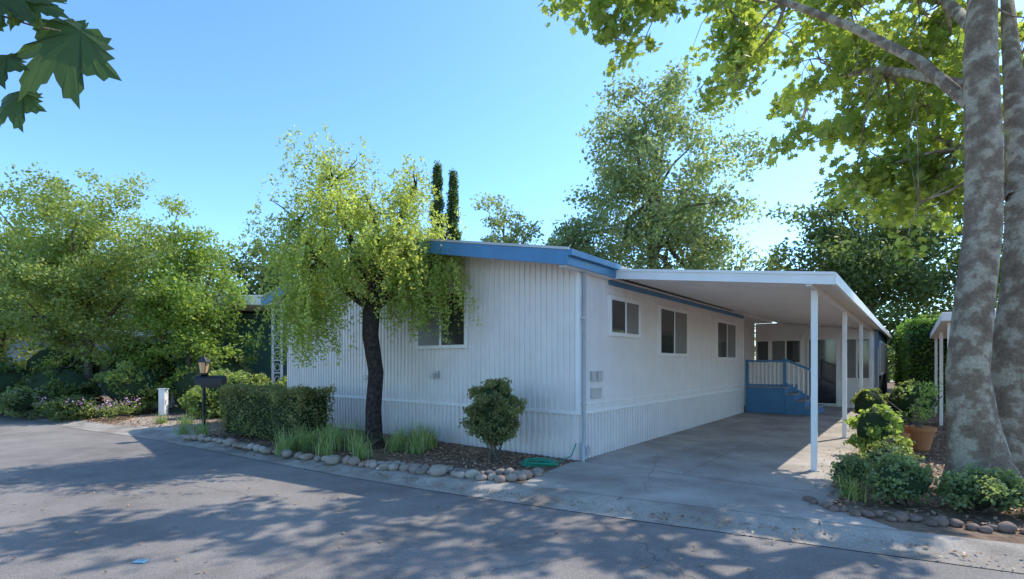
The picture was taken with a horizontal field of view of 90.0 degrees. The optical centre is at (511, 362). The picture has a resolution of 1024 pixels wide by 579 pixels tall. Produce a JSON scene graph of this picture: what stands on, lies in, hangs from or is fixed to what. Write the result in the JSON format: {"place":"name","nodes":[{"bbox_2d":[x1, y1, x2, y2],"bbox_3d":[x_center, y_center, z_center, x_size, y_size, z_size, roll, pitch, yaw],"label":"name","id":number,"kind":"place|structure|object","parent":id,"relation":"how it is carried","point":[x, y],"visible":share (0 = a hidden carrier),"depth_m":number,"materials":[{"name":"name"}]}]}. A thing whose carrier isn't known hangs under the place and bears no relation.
{"place":"outdoors","nodes":[
{"label":"outdoors","id":0,"kind":"place"},
{"bbox_2d":[114,407,226,434],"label":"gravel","id":1,"kind":"structure","parent":0,"point":[180,411],"depth_m":13.58,"materials":[{"name":"gravel"}]},
{"bbox_2d":[157,388,168,415],"bbox_3d":[-10.410,1.190,15.290,0.220,0.820,0.220,0,0,0],"label":"marker post","id":2,"kind":"object","parent":1,"relation":"on","point":[162,400],"visible":0.82,"depth_m":15.20,"materials":[{"name":"white paint"}]},
{"bbox_2d":[154,365,219,399],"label":"shrub","id":3,"kind":"object","parent":1,"relation":"on","point":[184,384],"visible":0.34,"depth_m":15.78,"materials":[{"name":"green plant"}]},
{"bbox_2d":[190,351,253,373],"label":"shrub","id":4,"kind":"object","parent":1,"relation":"on","point":[235,361],"visible":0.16,"depth_m":17.10,"materials":[{"name":"green plant"}]},
{"bbox_2d":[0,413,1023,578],"bbox_3d":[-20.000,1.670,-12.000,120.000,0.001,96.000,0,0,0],"label":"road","id":5,"kind":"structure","parent":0,"point":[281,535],"depth_m":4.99,"materials":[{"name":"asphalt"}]},
{"bbox_2d":[0,0,121,131],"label":"plane tree","id":6,"kind":"object","parent":5,"relation":"on","point":[68,52],"visible":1,"depth_m":1.71,"materials":[{"name":"green plant"}]},
{"bbox_2d":[128,470,696,578],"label":"road hairline cracks","id":7,"kind":"object","parent":5,"relation":"on","point":[511,566],"visible":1,"depth_m":4.41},
{"bbox_2d":[9,417,1014,578],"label":"fallen leaves","id":8,"kind":"object","parent":5,"relation":"on","point":[752,531],"visible":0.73,"depth_m":5.48,"materials":[{"name":"brown plant"}]},
{"bbox_2d":[0,0,1023,341],"label":"sky","id":9,"kind":"structure","parent":0,"point":[483,89],"materials":[{"name":"blue"}]},
{"bbox_2d":[24,367,1023,573],"bbox_3d":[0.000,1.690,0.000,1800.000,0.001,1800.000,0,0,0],"label":"ground","id":10,"kind":"structure","parent":0,"point":[616,517],"depth_m":5.40,"materials":[{"name":"soil"}]},
{"bbox_2d":[0,382,48,418],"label":"shrub","id":11,"kind":"object","parent":10,"relation":"on","point":[16,402],"visible":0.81,"depth_m":14.62,"materials":[{"name":"green plant"}]},
{"bbox_2d":[4,412,1023,572],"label":"gutter kerb","id":12,"kind":"structure","parent":10,"relation":"on","point":[944,546],"depth_m":5.48,"materials":[{"name":"concrete"}]},
{"bbox_2d":[121,305,996,381],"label":"distant trees","id":13,"kind":"object","parent":10,"relation":"on","point":[890,375],"depth_m":42.26,"materials":[{"name":"green plant"}]},
{"bbox_2d":[542,213,616,259],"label":"shade tree","id":14,"kind":"object","parent":10,"relation":"on","point":[568,230],"visible":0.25,"depth_m":28.21,"materials":[{"name":"green plant"}]},
{"bbox_2d":[528,57,792,270],"bbox_3d":[8.104,-7.937,30.249,14.365,19.139,11.691,0,0,0],"label":"shade tree","id":15,"kind":"object","parent":10,"relation":"on","point":[679,222],"visible":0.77,"depth_m":28.12,"materials":[{"name":"green plant"}]},
{"bbox_2d":[76,382,1023,543],"bbox_3d":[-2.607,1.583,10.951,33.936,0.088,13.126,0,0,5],"label":"bark mulch","id":16,"kind":"object","parent":0,"point":[847,501],"visible":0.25,"depth_m":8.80,"materials":[{"name":"brown plant"}]},
{"bbox_2d":[0,352,37,414],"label":"shrub","id":17,"kind":"object","parent":16,"relation":"on","point":[9,372],"visible":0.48,"depth_m":15.23,"materials":[{"name":"green plant"}]},
{"bbox_2d":[0,214,98,369],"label":"shade tree","id":18,"kind":"object","parent":16,"relation":"on","point":[4,342],"visible":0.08,"depth_m":18.18,"materials":[{"name":"green plant"}]},
{"bbox_2d":[12,363,106,416],"bbox_3d":[-13.582,0.824,15.370,2.362,1.589,1.851,0,0,0],"label":"shrub","id":19,"kind":"object","parent":16,"relation":"on","point":[51,382],"visible":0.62,"depth_m":15.04,"materials":[{"name":"green plant"}]},
{"bbox_2d":[12,343,112,388],"bbox_3d":[-15.474,0.255,17.661,3.148,2.721,2.162,0,0,17],"label":"shrub","id":20,"kind":"object","parent":16,"relation":"on","point":[40,354],"visible":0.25,"depth_m":17.30,"materials":[{"name":"green plant"}]},
{"bbox_2d":[35,394,100,421],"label":"shrub","id":21,"kind":"object","parent":16,"relation":"on","point":[54,408],"visible":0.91,"depth_m":14.08,"materials":[{"name":"green plant"}]},
{"bbox_2d":[2,234,167,330],"bbox_3d":[-24.004,-3.106,29.975,12.181,9.454,6.854,0,0,0],"label":"shade tree","id":22,"kind":"object","parent":16,"relation":"on","point":[126,317],"visible":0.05,"depth_m":28.93,"materials":[{"name":"green plant"}]},
{"bbox_2d":[33,396,140,419],"bbox_3d":[-11.895,1.259,14.143,3.037,0.672,1.239,0,0,0],"label":"flower bed","id":23,"kind":"object","parent":16,"relation":"on","point":[112,409],"visible":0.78,"depth_m":14.14,"materials":[{"name":"pink plant"}]},
{"bbox_2d":[5,335,174,393],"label":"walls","id":24,"kind":"structure","parent":16,"relation":"on","point":[23,357],"depth_m":25.05,"materials":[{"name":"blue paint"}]},
{"bbox_2d":[0,162,214,404],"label":"shade tree","id":25,"kind":"object","parent":16,"relation":"on","point":[64,274],"visible":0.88,"depth_m":15.62,"materials":[{"name":"green plant"}]},
{"bbox_2d":[89,360,170,414],"bbox_3d":[-11.617,0.770,15.552,2.038,1.692,1.835,0,0,0],"label":"shrub","id":26,"kind":"object","parent":16,"relation":"on","point":[124,381],"visible":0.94,"depth_m":15.22,"materials":[{"name":"green plant"}]},
{"bbox_2d":[103,339,185,408],"bbox_3d":[-12.418,0.392,17.610,2.617,2.445,2.277,0,0,-15],"label":"shrub","id":27,"kind":"object","parent":16,"relation":"on","point":[168,372],"visible":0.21,"depth_m":17.05,"materials":[{"name":"green plant"}]},
{"bbox_2d":[118,218,264,409],"bbox_3d":[-10.471,-1.314,16.875,3.899,6.587,3.885,0,0,24],"label":"shade tree","id":28,"kind":"object","parent":16,"relation":"on","point":[193,322],"visible":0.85,"depth_m":16.29,"materials":[{"name":"green plant"}]},
{"bbox_2d":[175,385,226,418],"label":"shrub","id":29,"kind":"object","parent":16,"relation":"on","point":[192,402],"visible":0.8,"depth_m":14.37,"materials":[{"name":"green plant"}]},
{"bbox_2d":[194,355,226,431],"bbox_3d":[-6.655,0.720,11.300,0.610,1.760,0.300,0,0,0],"label":"lamp post","id":30,"kind":"object","parent":16,"relation":"on","point":[204,379],"visible":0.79,"depth_m":11.23,"materials":[{"name":"black metal"}]},
{"bbox_2d":[162,307,282,407],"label":"porch posts","id":31,"kind":"object","parent":16,"relation":"on","point":[272,373],"visible":0.13,"depth_m":18.24,"materials":[{"name":"white paint"}]},
{"bbox_2d":[175,313,286,403],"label":"walls","id":32,"kind":"structure","parent":16,"relation":"on","point":[262,365],"depth_m":20.01,"materials":[{"name":"green paint"}]},
{"bbox_2d":[124,294,283,313],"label":"roof fascia","id":33,"kind":"structure","parent":32,"relation":"on","point":[250,308],"depth_m":17.94,"materials":[{"name":"white paint"}]},
{"bbox_2d":[208,368,271,416],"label":"shrub","id":34,"kind":"object","parent":16,"relation":"on","point":[239,377],"visible":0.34,"depth_m":14.90,"materials":[{"name":"green plant"}]},
{"bbox_2d":[183,235,340,294],"bbox_3d":[-13.185,-2.839,29.079,10.547,8.932,7.563,0,0,29],"label":"shade tree","id":35,"kind":"object","parent":16,"relation":"on","point":[256,252],"visible":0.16,"depth_m":27.90,"materials":[{"name":"green plant"}]},
{"bbox_2d":[218,382,336,440],"bbox_3d":[-4.976,1.003,10.778,2.578,1.181,1.118,0,0,27],"label":"hedge","id":36,"kind":"object","parent":16,"relation":"on","point":[264,410],"visible":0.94,"depth_m":10.42,"materials":[{"name":"green plant"}]},
{"bbox_2d":[186,413,442,459],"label":"lily turf","id":37,"kind":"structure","parent":16,"relation":"on","point":[326,444],"depth_m":9.19,"materials":[{"name":"green plant"}]},
{"bbox_2d":[225,122,481,448],"bbox_3d":[-2.877,-1.364,9.699,4.669,5.995,3.651,0,0,0],"label":"mayten tree","id":38,"kind":"object","parent":16,"relation":"on","point":[395,272],"visible":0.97,"depth_m":9.32,"materials":[{"name":"green plant"}]},
{"bbox_2d":[182,434,543,482],"bbox_3d":[-3.426,1.550,8.821,8.390,0.197,0.920,0,0,26],"label":"rock border","id":39,"kind":"object","parent":16,"relation":"on","point":[438,470],"visible":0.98,"depth_m":7.64,"materials":[{"name":"stone"}]},
{"bbox_2d":[428,160,446,238],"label":"cypress tree","id":40,"kind":"object","parent":16,"relation":"on","point":[439,203],"visible":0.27,"depth_m":29.85,"materials":[{"name":"green plant"}]},
{"bbox_2d":[365,460,520,475],"bbox_3d":[-1.042,1.562,7.544,2.618,0.149,0.304,0,0,21],"label":"rock border","id":41,"kind":"object","parent":16,"relation":"on","point":[500,471],"visible":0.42,"depth_m":7.42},
{"bbox_2d":[444,168,461,239],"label":"cypress tree","id":42,"kind":"object","parent":16,"relation":"on","point":[452,194],"visible":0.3,"depth_m":30.19,"materials":[{"name":"green plant"}]},
{"bbox_2d":[458,377,527,460],"bbox_3d":[-0.270,0.922,8.332,1.004,1.382,1.120,0,0,40],"label":"clipped bush","id":43,"kind":"object","parent":16,"relation":"on","point":[493,409],"visible":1,"depth_m":8.15,"materials":[{"name":"green plant"}]},
{"bbox_2d":[469,192,543,244],"bbox_3d":[-0.515,-3.649,27.102,4.385,10.572,3.865,0,0,0],"label":"shade tree","id":44,"kind":"object","parent":16,"relation":"on","point":[518,231],"visible":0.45,"depth_m":26.64,"materials":[{"name":"green plant"}]},
{"bbox_2d":[149,411,912,502],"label":"grass clumps","id":45,"kind":"object","parent":16,"relation":"on","point":[850,492],"visible":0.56,"depth_m":6.05,"materials":[{"name":"green plant"}]},
{"bbox_2d":[520,443,576,466],"bbox_3d":[0.626,1.438,7.892,0.996,0.283,0.384,0,0,-19],"label":"garden hose","id":46,"kind":"object","parent":16,"relation":"on","point":[538,462],"visible":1,"depth_m":7.83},
{"bbox_2d":[405,321,754,405],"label":"wall","id":47,"kind":"structure","parent":16,"relation":"on","point":[749,340],"depth_m":19.29,"materials":[{"name":"metal"}]},
{"bbox_2d":[287,253,574,410],"bbox_3d":[-2.533,-0.856,11.165,9.200,3.312,0.024,0,0,38],"label":"front siding","id":48,"kind":"object","parent":47,"relation":"attached to","point":[522,337],"visible":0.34,"depth_m":9.52,"materials":[{"name":"metal"}]},
{"bbox_2d":[363,371,438,379],"bbox_3d":[-2.494,0.290,11.044,2.510,0.220,0.114,0,0,38],"label":"wall vent","id":49,"kind":"object","parent":48,"relation":"attached to","point":[434,374],"depth_m":10.31,"materials":[{"name":"grey metal"}]},
{"bbox_2d":[415,288,467,348],"bbox_3d":[-1.428,-0.845,10.273,1.460,1.150,0.060,0,0,38],"label":"window frame","id":50,"kind":"object","parent":48,"relation":"attached to","point":[440,346],"visible":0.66,"depth_m":10.03,"materials":[{"name":"metal"}]},
{"bbox_2d":[418,296,438,345],"bbox_3d":[-1.687,-0.845,10.477,0.660,1.010,0.022,0,0,38],"label":"window screen","id":51,"kind":"object","parent":50,"relation":"in","point":[426,340],"depth_m":10.45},
{"bbox_2d":[441,292,463,344],"bbox_3d":[-1.166,-0.845,10.072,0.660,1.010,0.016,0,0,38],"label":"window glass","id":52,"kind":"object","parent":50,"relation":"in","point":[456,337],"visible":0.71,"depth_m":10.05,"materials":[{"name":"glass"}]},
{"bbox_2d":[327,397,577,459],"bbox_3d":[-2.529,1.228,11.170,9.200,0.745,0.032,0,0,38],"label":"front skirt","id":53,"kind":"object","parent":47,"relation":"attached to","point":[555,435],"visible":0.53,"depth_m":10.00,"materials":[{"name":"paint"}]},
{"bbox_2d":[331,384,743,414],"bbox_3d":[0.600,0.766,15.119,9.235,0.183,10.135,0,0,38],"label":"skirt band","id":54,"kind":"object","parent":47,"relation":"attached to","point":[548,410],"visible":0.88,"depth_m":10.31,"materials":[{"name":"white paint"}]},
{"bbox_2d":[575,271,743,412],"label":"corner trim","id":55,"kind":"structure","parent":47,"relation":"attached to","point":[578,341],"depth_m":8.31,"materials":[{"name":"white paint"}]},
{"bbox_2d":[578,389,742,459],"bbox_3d":[4.217,1.228,12.295,0.032,0.745,10.100,0,0,38],"label":"side skirt","id":56,"kind":"object","parent":47,"relation":"attached to","point":[610,430],"visible":0.91,"depth_m":10.54,"materials":[{"name":"paint"}]},
{"bbox_2d":[582,273,742,410],"bbox_3d":[4.213,-0.360,12.298,0.014,2.320,10.100,0,0,38],"label":"side siding","id":57,"kind":"object","parent":47,"relation":"attached to","point":[632,367],"visible":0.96,"depth_m":10.45,"materials":[{"name":"metal"}]},
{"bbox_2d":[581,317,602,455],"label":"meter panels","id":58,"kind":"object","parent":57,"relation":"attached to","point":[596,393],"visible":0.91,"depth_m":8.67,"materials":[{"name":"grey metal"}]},
{"bbox_2d":[608,295,640,337],"bbox_3d":[2.118,-0.830,9.589,0.060,0.720,1.290,0,0,38],"label":"window frame","id":59,"kind":"object","parent":57,"relation":"attached to","point":[616,298],"visible":0.98,"depth_m":9.47,"materials":[{"name":"metal"}]},
{"bbox_2d":[612,300,624,332],"bbox_3d":[1.937,-0.830,9.365,0.016,0.580,0.575,0,0,38],"label":"window glass","id":60,"kind":"object","parent":59,"relation":"in","point":[618,316],"visible":1,"depth_m":9.37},
{"bbox_2d":[627,303,638,334],"bbox_3d":[2.295,-0.830,9.815,0.022,0.580,0.575,0,0,38],"label":"window screen","id":61,"kind":"object","parent":59,"relation":"in","point":[632,318],"depth_m":9.82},
{"bbox_2d":[658,305,688,356],"bbox_3d":[3.649,-0.670,11.534,0.060,1.080,1.740,0,0,38],"label":"window frame","id":62,"kind":"object","parent":57,"relation":"attached to","point":[660,307],"visible":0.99,"depth_m":11.38,"materials":[{"name":"metal"}]},
{"bbox_2d":[661,309,673,352],"bbox_3d":[3.398,-0.670,11.222,0.016,0.940,0.800,0,0,38],"label":"window glass","id":63,"kind":"object","parent":62,"relation":"in","point":[667,331],"visible":1,"depth_m":11.22,"materials":[{"name":"glass"}]},
{"bbox_2d":[675,312,686,353],"bbox_3d":[3.895,-0.670,11.849,0.022,0.940,0.800,0,0,38],"label":"window screen","id":64,"kind":"object","parent":62,"relation":"in","point":[680,333],"depth_m":11.83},
{"bbox_2d":[715,319,736,359],"bbox_3d":[6.184,-0.620,14.756,0.060,1.100,1.940,0,0,38],"label":"window frame","id":65,"kind":"object","parent":57,"relation":"attached to","point":[716,340],"visible":0.95,"depth_m":14.31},
{"bbox_2d":[718,322,726,356],"bbox_3d":[5.902,-0.620,14.405,0.016,0.960,0.900,0,0,38],"label":"window glass","id":66,"kind":"object","parent":65,"relation":"in","point":[722,339],"visible":1,"depth_m":14.43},
{"bbox_2d":[728,324,735,357],"bbox_3d":[6.461,-0.620,15.110,0.022,0.960,0.900,0,0,38],"label":"window screen","id":67,"kind":"object","parent":65,"relation":"in","point":[731,340],"depth_m":15.12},
{"bbox_2d":[608,280,743,318],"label":"blue trim","id":68,"kind":"structure","parent":47,"relation":"attached to","point":[637,289],"depth_m":11.19,"materials":[{"name":"paint"}]},
{"bbox_2d":[618,266,733,310],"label":"roof","id":69,"kind":"structure","parent":47,"relation":"on","point":[650,287],"depth_m":13.88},
{"bbox_2d":[260,236,569,298],"bbox_3d":[-2.918,-2.168,10.675,9.600,0.952,0.070,0,0,38],"label":"drip edge","id":70,"kind":"object","parent":69,"relation":"attached to","point":[512,244],"visible":0.43,"depth_m":8.53,"materials":[{"name":"grey metal"}]},
{"bbox_2d":[566,250,615,277],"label":"side fascia","id":71,"kind":"structure","parent":69,"relation":"attached to","point":[590,267],"depth_m":8.21,"materials":[{"name":"blue paint"}]},
{"bbox_2d":[559,265,613,279],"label":"side soffit","id":72,"kind":"structure","parent":71,"relation":"attached to","point":[568,267],"depth_m":8.33,"materials":[{"name":"white paint"}]},
{"bbox_2d":[568,249,621,269],"bbox_3d":[1.381,-1.650,8.318,0.069,0.100,1.660,0,0,38],"label":"eave gutter","id":73,"kind":"object","parent":71,"relation":"attached to","point":[591,258],"visible":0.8,"depth_m":8.16,"materials":[{"name":"blue paint"}]},
{"bbox_2d":[733,311,771,323],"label":"entry ceiling","id":74,"kind":"structure","parent":47,"relation":"on","point":[752,319],"depth_m":18.25,"materials":[{"name":"white paint"}]},
{"bbox_2d":[538,0,1023,487],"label":"plane tree","id":75,"kind":"object","parent":16,"relation":"on","point":[984,377],"visible":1,"depth_m":7.96,"materials":[{"name":"green plant"}]},
{"bbox_2d":[829,451,873,488],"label":"shrub","id":76,"kind":"object","parent":16,"relation":"on","point":[847,463],"visible":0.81,"depth_m":6.38,"materials":[{"name":"green plant"}]},
{"bbox_2d":[849,388,888,417],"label":"shrub","id":77,"kind":"object","parent":16,"relation":"on","point":[864,399],"visible":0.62,"depth_m":13.37,"materials":[{"name":"green plant"}]},
{"bbox_2d":[843,404,903,455],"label":"shrub","id":78,"kind":"object","parent":16,"relation":"on","point":[874,423],"visible":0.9,"depth_m":8.58,"materials":[{"name":"green plant"}]},
{"bbox_2d":[753,171,1001,372],"bbox_3d":[19.869,-4.827,28.988,12.576,12.909,9.833,0,0,-12],"label":"shade tree","id":79,"kind":"object","parent":16,"relation":"on","point":[859,262],"visible":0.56,"depth_m":27.16,"materials":[{"name":"green plant"}]},
{"bbox_2d":[875,330,886,394],"bbox_3d":[14.881,0.250,20.599,0.095,2.700,7.660,0,0,38],"label":"addition side","id":80,"kind":"object","parent":16,"relation":"on","point":[881,382],"visible":0.5,"depth_m":17.83,"materials":[{"name":"blue paint"}]},
{"bbox_2d":[879,340,882,374],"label":"window frame","id":81,"kind":"object","parent":80,"relation":"attached to","point":[880,342],"visible":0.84,"depth_m":18.18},
{"bbox_2d":[881,343,882,372],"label":"window screen","id":82,"kind":"object","parent":81,"relation":"in","point":[881,358],"depth_m":18.76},
{"bbox_2d":[883,343,886,373],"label":"window frame","id":83,"kind":"object","parent":80,"relation":"attached to","point":[884,358],"visible":1,"depth_m":20.37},
{"bbox_2d":[866,434,915,451],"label":"shrub","id":84,"kind":"object","parent":16,"relation":"on","point":[900,441],"visible":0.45,"depth_m":7.91,"materials":[{"name":"green plant"}]},
{"bbox_2d":[859,441,924,465],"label":"shrub","id":85,"kind":"object","parent":16,"relation":"on","point":[888,450],"visible":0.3,"depth_m":7.23,"materials":[{"name":"green plant"}]},
{"bbox_2d":[859,448,944,506],"bbox_3d":[4.352,1.326,5.773,0.843,0.658,0.711,0,0,0],"label":"shrub","id":86,"kind":"object","parent":16,"relation":"on","point":[904,480],"visible":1,"depth_m":5.61,"materials":[{"name":"green plant"}]},
{"bbox_2d":[802,496,1023,533],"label":"rock border","id":87,"kind":"object","parent":16,"relation":"on","point":[1003,526],"visible":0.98,"depth_m":5.05,"materials":[{"name":"stone"}]},
{"bbox_2d":[881,378,945,422],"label":"shrub","id":88,"kind":"object","parent":16,"relation":"on","point":[898,398],"visible":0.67,"depth_m":13.28,"materials":[{"name":"green plant"}]},
{"bbox_2d":[887,381,943,451],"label":"potted plant","id":89,"kind":"object","parent":16,"relation":"on","point":[920,435],"visible":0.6,"depth_m":9.21,"materials":[{"name":"green plant"}]},
{"bbox_2d":[893,317,946,408],"bbox_3d":[15.803,0.034,19.799,1.573,3.172,7.881,0,0,35],"label":"hedge","id":90,"kind":"object","parent":16,"relation":"on","point":[915,347],"visible":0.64,"depth_m":16.89,"materials":[{"name":"green plant"}]},
{"bbox_2d":[916,313,940,318],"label":"hedge","id":91,"kind":"object","parent":16,"relation":"on","point":[920,316],"visible":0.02,"depth_m":19.94,"materials":[{"name":"green plant"}]},
{"bbox_2d":[885,160,1004,319],"bbox_3d":[27.138,-5.837,29.720,10.483,14.913,10.295,0,0,-44],"label":"shade tree","id":92,"kind":"object","parent":16,"relation":"on","point":[950,262],"visible":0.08,"depth_m":29.49,"materials":[{"name":"green plant"}]},
{"bbox_2d":[930,310,995,425],"bbox_3d":[12.908,0.340,12.143,4.500,2.520,10.400,0,0,38],"label":"neighbour carport","id":93,"kind":"object","parent":16,"relation":"on","point":[940,331],"visible":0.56,"depth_m":12.82,"materials":[{"name":"white paint"}]},
{"bbox_2d":[929,463,1023,515],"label":"shrub","id":94,"kind":"object","parent":16,"relation":"on","point":[979,489],"visible":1,"depth_m":5.29,"materials":[{"name":"green plant"}]},
{"bbox_2d":[522,406,898,529],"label":"driveway","id":95,"kind":"structure","parent":0,"point":[740,467],"depth_m":7.62,"materials":[{"name":"concrete"}]},
{"bbox_2d":[581,263,587,461],"bbox_3d":[1.165,0.007,8.234,0.090,3.187,0.242,0,0,-3],"label":"downspout","id":96,"kind":"object","parent":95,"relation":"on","point":[583,450],"visible":0.85,"depth_m":8.30,"materials":[{"name":"paint"}]},
{"bbox_2d":[614,269,891,471],"bbox_3d":[9.646,-0.022,16.358,3.400,3.245,21.400,0,0,38],"label":"carport","id":97,"kind":"object","parent":95,"relation":"on","point":[814,299],"visible":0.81,"depth_m":9.32,"materials":[{"name":"white paint"}]},
{"bbox_2d":[745,358,824,415],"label":"porch steps","id":98,"kind":"structure","parent":95,"relation":"on","point":[785,397],"depth_m":15.92,"materials":[{"name":"blue paint"}]},
{"bbox_2d":[755,323,874,407],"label":"addition walls","id":99,"kind":"structure","parent":95,"relation":"on","point":[784,331],"depth_m":18.93,"materials":[{"name":"white paint"}]},
{"bbox_2d":[755,339,769,363],"bbox_3d":[9.670,-0.400,19.737,0.520,0.940,0.060,0,0,38],"label":"window frame","id":100,"kind":"object","parent":99,"relation":"attached to","point":[768,340],"visible":0.83,"depth_m":19.72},
{"bbox_2d":[757,341,762,359],"bbox_3d":[9.596,-0.400,19.796,0.190,0.800,0.022,0,0,38],"label":"window screen","id":101,"kind":"object","parent":100,"relation":"in","point":[760,350],"depth_m":19.78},
{"bbox_2d":[763,341,767,359],"bbox_3d":[9.747,-0.400,19.681,0.190,0.800,0.016,0,0,38],"label":"window glass","id":102,"kind":"object","parent":100,"relation":"in","point":[765,350],"visible":0.86,"depth_m":19.68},
{"bbox_2d":[770,339,801,363],"bbox_3d":[10.295,-0.400,19.245,1.070,0.940,0.060,0,0,38],"label":"window frame","id":103,"kind":"object","parent":99,"relation":"attached to","point":[786,340],"visible":0.85,"depth_m":19.21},
{"bbox_2d":[772,341,784,359],"bbox_3d":[10.113,-0.400,19.390,0.465,0.800,0.022,0,0,38],"label":"window screen","id":104,"kind":"object","parent":103,"relation":"in","point":[778,350],"depth_m":19.39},
{"bbox_2d":[787,341,799,361],"bbox_3d":[10.480,-0.400,19.105,0.465,0.800,0.016,0,0,38],"label":"window glass","id":105,"kind":"object","parent":103,"relation":"in","point":[793,351],"visible":0.79,"depth_m":19.08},
{"bbox_2d":[807,337,838,405],"bbox_3d":[11.226,0.330,18.513,0.980,2.440,0.060,0,0,38],"label":"window frame","id":106,"kind":"object","parent":99,"relation":"attached to","point":[837,371],"visible":0.78,"depth_m":18.22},
{"bbox_2d":[809,340,821,402],"bbox_3d":[11.062,0.330,18.643,0.420,2.300,0.022,0,0,38],"label":"window screen","id":107,"kind":"object","parent":106,"relation":"in","point":[819,371],"depth_m":18.56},
{"bbox_2d":[822,339,835,403],"bbox_3d":[11.393,0.330,18.386,0.420,2.300,0.016,0,0,38],"label":"window glass","id":108,"kind":"object","parent":106,"relation":"in","point":[828,370],"visible":1,"depth_m":18.38,"materials":[{"name":"glass"}]},
{"bbox_2d":[847,337,869,379],"bbox_3d":[12.039,-0.125,17.873,0.830,1.490,0.060,0,0,38],"label":"window frame","id":109,"kind":"object","parent":99,"relation":"attached to","point":[856,338],"visible":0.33,"depth_m":17.84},
{"bbox_2d":[847,339,855,377],"bbox_3d":[11.904,-0.125,17.980,0.345,1.350,0.022,0,0,38],"label":"window screen","id":110,"kind":"object","parent":109,"relation":"in","point":[851,358],"depth_m":17.96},
{"bbox_2d":[858,339,868,377],"bbox_3d":[12.177,-0.125,17.769,0.345,1.350,0.016,0,0,38],"label":"window glass","id":111,"kind":"object","parent":109,"relation":"in","point":[865,358],"visible":0.71,"depth_m":17.72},
{"bbox_3d":[-2.720,-2.050,10.927,9.480,0.916,0.610,0,0,38],"label":"soffit","id":112,"kind":"object","parent":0,"visible":0},
{"bbox_2d":[261,239,565,306],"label":"front fascia","id":113,"kind":"structure","parent":112,"relation":"attached to","point":[538,255],"depth_m":8.57,"materials":[{"name":"blue paint"}]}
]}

